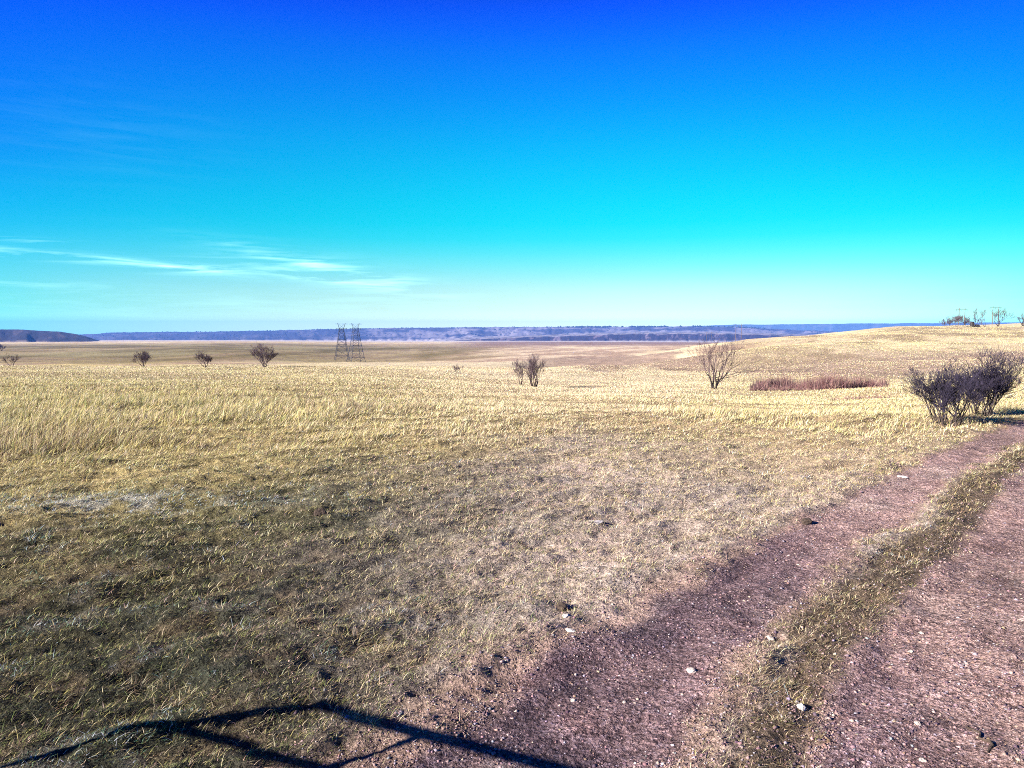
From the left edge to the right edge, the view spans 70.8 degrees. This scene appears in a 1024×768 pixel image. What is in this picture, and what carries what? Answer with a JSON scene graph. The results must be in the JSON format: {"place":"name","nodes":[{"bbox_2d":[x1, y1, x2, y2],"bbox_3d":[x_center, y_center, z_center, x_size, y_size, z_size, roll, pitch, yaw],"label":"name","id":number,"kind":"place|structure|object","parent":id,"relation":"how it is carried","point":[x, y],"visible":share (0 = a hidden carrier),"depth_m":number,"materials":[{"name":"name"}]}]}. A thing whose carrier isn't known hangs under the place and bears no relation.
{"place":"outdoors","nodes":[
{"label":"outdoors","id":0,"kind":"place"},
{"bbox_2d":[0,329,98,341],"bbox_3d":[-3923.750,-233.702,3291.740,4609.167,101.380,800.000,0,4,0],"label":"hill","id":1,"kind":"structure","parent":0,"point":[12,335],"depth_m":3094.54,"materials":[{"name":"blue"}]},
{"bbox_2d":[79,326,832,340],"bbox_3d":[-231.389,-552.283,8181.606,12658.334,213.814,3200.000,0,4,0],"label":"bluff","id":2,"kind":"structure","parent":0,"point":[433,333],"depth_m":7755.06,"materials":[{"name":"blue"}]},
{"bbox_2d":[84,325,837,339],"bbox_3d":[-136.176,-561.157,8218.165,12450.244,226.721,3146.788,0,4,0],"label":"distant scrub","id":3,"kind":"object","parent":2,"relation":"on","point":[481,334],"visible":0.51,"depth_m":8165.10,"materials":[{"name":"blue plant"}]},
{"bbox_2d":[0,323,1023,767],"bbox_3d":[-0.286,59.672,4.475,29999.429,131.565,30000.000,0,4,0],"label":"ground","id":4,"kind":"structure","parent":0,"point":[98,355],"depth_m":8.13,"materials":[{"name":"beige plant"}]},
{"bbox_2d":[2,352,21,365],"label":"bare shrub","id":5,"kind":"object","parent":4,"relation":"on","point":[15,359],"visible":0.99,"depth_m":125.95,"materials":[{"name":"brown plant"}]},
{"bbox_2d":[133,351,152,366],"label":"bare tree","id":6,"kind":"object","parent":4,"relation":"on","point":[144,356],"visible":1,"depth_m":117.93,"materials":[{"name":"brown plant"}]},
{"bbox_2d":[193,349,212,367],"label":"bare tree","id":7,"kind":"object","parent":4,"relation":"on","point":[207,359],"visible":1,"depth_m":117.49,"materials":[{"name":"brown plant"}]},
{"bbox_2d":[248,340,278,366],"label":"bare tree","id":8,"kind":"object","parent":4,"relation":"on","point":[265,356],"visible":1,"depth_m":117.96,"materials":[{"name":"brown plant"}]},
{"bbox_2d":[314,508,326,515],"bbox_3d":[-2.569,1.722,9.643,0.175,0.124,0.161,-3,5,-37],"label":"earth clod","id":9,"kind":"object","parent":4,"relation":"on","point":[318,511],"visible":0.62,"depth_m":9.61,"materials":[{"name":"brown soil"}]},
{"bbox_2d":[334,323,349,359],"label":"lattice tower","id":10,"kind":"structure","parent":4,"relation":"on","point":[338,339],"depth_m":583.21,"materials":[{"name":"metal"}]},
{"bbox_2d":[346,323,365,361],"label":"lattice tower","id":11,"kind":"structure","parent":4,"relation":"on","point":[356,346],"depth_m":558.01,"materials":[{"name":"metal"}]},
{"bbox_2d":[0,378,1023,531],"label":"golden grass","id":12,"kind":"structure","parent":4,"relation":"on","point":[54,407],"depth_m":20.76,"materials":[{"name":"beige plant"}]},
{"bbox_2d":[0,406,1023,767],"bbox_3d":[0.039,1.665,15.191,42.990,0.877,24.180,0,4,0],"label":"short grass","id":13,"kind":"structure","parent":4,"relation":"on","point":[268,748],"depth_m":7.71,"materials":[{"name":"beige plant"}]},
{"bbox_2d":[0,326,1023,404],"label":"field grass","id":14,"kind":"structure","parent":4,"relation":"on","point":[58,373],"depth_m":83.56,"materials":[{"name":"beige plant"}]},
{"bbox_2d":[512,359,525,384],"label":"bare shrub","id":15,"kind":"object","parent":4,"relation":"on","point":[516,369],"visible":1,"depth_m":76.28,"materials":[{"name":"brown plant"}]},
{"bbox_2d":[522,354,546,386],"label":"bare shrub","id":16,"kind":"object","parent":4,"relation":"on","point":[531,368],"visible":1,"depth_m":70.92,"materials":[{"name":"brown plant"}]},
{"bbox_2d":[556,601,567,611],"bbox_3d":[0.452,2.021,6.537,0.114,0.070,0.175,0,4,-4],"label":"earth clod","id":17,"kind":"object","parent":4,"relation":"on","point":[562,606],"visible":0.96,"depth_m":6.49,"materials":[{"name":"brown soil"}]},
{"bbox_2d":[588,520,603,524],"bbox_3d":[1.075,1.807,9.412,0.225,0.041,0.294,3,5,37],"label":"rock","id":18,"kind":"object","parent":4,"relation":"on","point":[598,521],"visible":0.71,"depth_m":9.40,"materials":[{"name":"beige stone"}]},
{"bbox_2d":[679,338,762,388],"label":"bare tree","id":19,"kind":"object","parent":4,"relation":"on","point":[713,369],"visible":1,"depth_m":70.74,"materials":[{"name":"brown plant"}]},
{"bbox_2d":[797,703,805,710],"bbox_3d":[1.926,2.152,4.801,0.063,0.052,0.102,1,4,16],"label":"rock","id":20,"kind":"object","parent":4,"relation":"on","point":[802,706],"visible":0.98,"depth_m":4.78,"materials":[{"name":"white stone"}]},
{"bbox_2d":[748,372,902,400],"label":"willow thicket","id":21,"kind":"object","parent":4,"relation":"on","point":[786,384],"visible":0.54,"depth_m":68.78,"materials":[{"name":"brown plant"}]},
{"bbox_2d":[901,357,997,426],"bbox_3d":[11.499,0.206,19.002,2.307,1.848,1.863,3,5,32],"label":"thorn bush","id":22,"kind":"object","parent":4,"relation":"on","point":[945,395],"visible":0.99,"depth_m":18.92,"materials":[{"name":"grey plant"}]},
{"bbox_2d":[952,314,962,326],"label":"bare shrub","id":23,"kind":"object","parent":4,"relation":"on","point":[956,318],"visible":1,"depth_m":295.58,"materials":[{"name":"brown plant"}]},
{"bbox_2d":[957,315,969,325],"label":"bare shrub","id":24,"kind":"object","parent":4,"relation":"on","point":[961,317],"visible":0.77,"depth_m":299.91,"materials":[{"name":"brown plant"}]},
{"bbox_2d":[973,309,986,324],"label":"bare tree","id":25,"kind":"object","parent":4,"relation":"on","point":[977,316],"visible":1,"depth_m":293.53,"materials":[{"name":"brown plant"}]},
{"bbox_2d":[940,345,1023,416],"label":"thorn bush","id":26,"kind":"object","parent":4,"relation":"on","point":[1002,380],"visible":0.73,"depth_m":21.08,"materials":[{"name":"grey plant"}]},
{"bbox_2d":[990,309,1016,326],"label":"bare tree","id":27,"kind":"object","parent":4,"relation":"on","point":[996,314],"visible":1,"depth_m":288.62,"materials":[{"name":"brown plant"}]},
{"bbox_2d":[0,450,1023,767],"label":"verge grass","id":28,"kind":"structure","parent":0,"point":[744,672],"depth_m":6.18,"materials":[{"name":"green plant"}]},
{"bbox_2d":[0,0,1023,334],"label":"sky","id":29,"kind":"structure","parent":0,"point":[166,165],"materials":[{"name":"blue"}]},
{"bbox_2d":[433,332,816,341],"bbox_3d":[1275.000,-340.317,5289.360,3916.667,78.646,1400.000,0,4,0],"label":"bluff","id":30,"kind":"structure","parent":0,"point":[679,336],"depth_m":4809.64,"materials":[{"name":"blue"}]},
{"bbox_2d":[268,422,1023,767],"bbox_3d":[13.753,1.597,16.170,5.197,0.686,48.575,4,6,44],"label":"dirt road","id":31,"kind":"structure","parent":0,"point":[528,715],"depth_m":5.45,"materials":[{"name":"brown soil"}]},
{"bbox_2d":[686,667,695,672],"bbox_3d":[1.332,2.127,5.342,0.068,0.039,0.084,-4,6,-41],"label":"rock","id":32,"kind":"object","parent":31,"relation":"on","point":[691,670],"visible":1,"depth_m":5.32,"materials":[{"name":"white stone"}]},
{"bbox_2d":[801,518,811,524],"bbox_3d":[3.900,1.829,9.533,0.145,0.111,0.123,0,4,-1],"label":"earth clod","id":33,"kind":"object","parent":31,"relation":"on","point":[806,521],"visible":0.95,"depth_m":9.48,"materials":[{"name":"brown soil"}]},
{"bbox_2d":[966,726,993,752],"bbox_3d":[2.888,2.180,4.417,0.078,0.058,0.358,1,4,15],"label":"stick","id":34,"kind":"object","parent":31,"relation":"on","point":[989,741],"visible":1,"depth_m":4.41,"materials":[{"name":"brown wood"}]},
{"bbox_2d":[704,322,1023,331],"bbox_3d":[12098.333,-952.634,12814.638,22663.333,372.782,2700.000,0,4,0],"label":"plateau","id":35,"kind":"structure","parent":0,"point":[841,327],"depth_m":12392.57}
]}

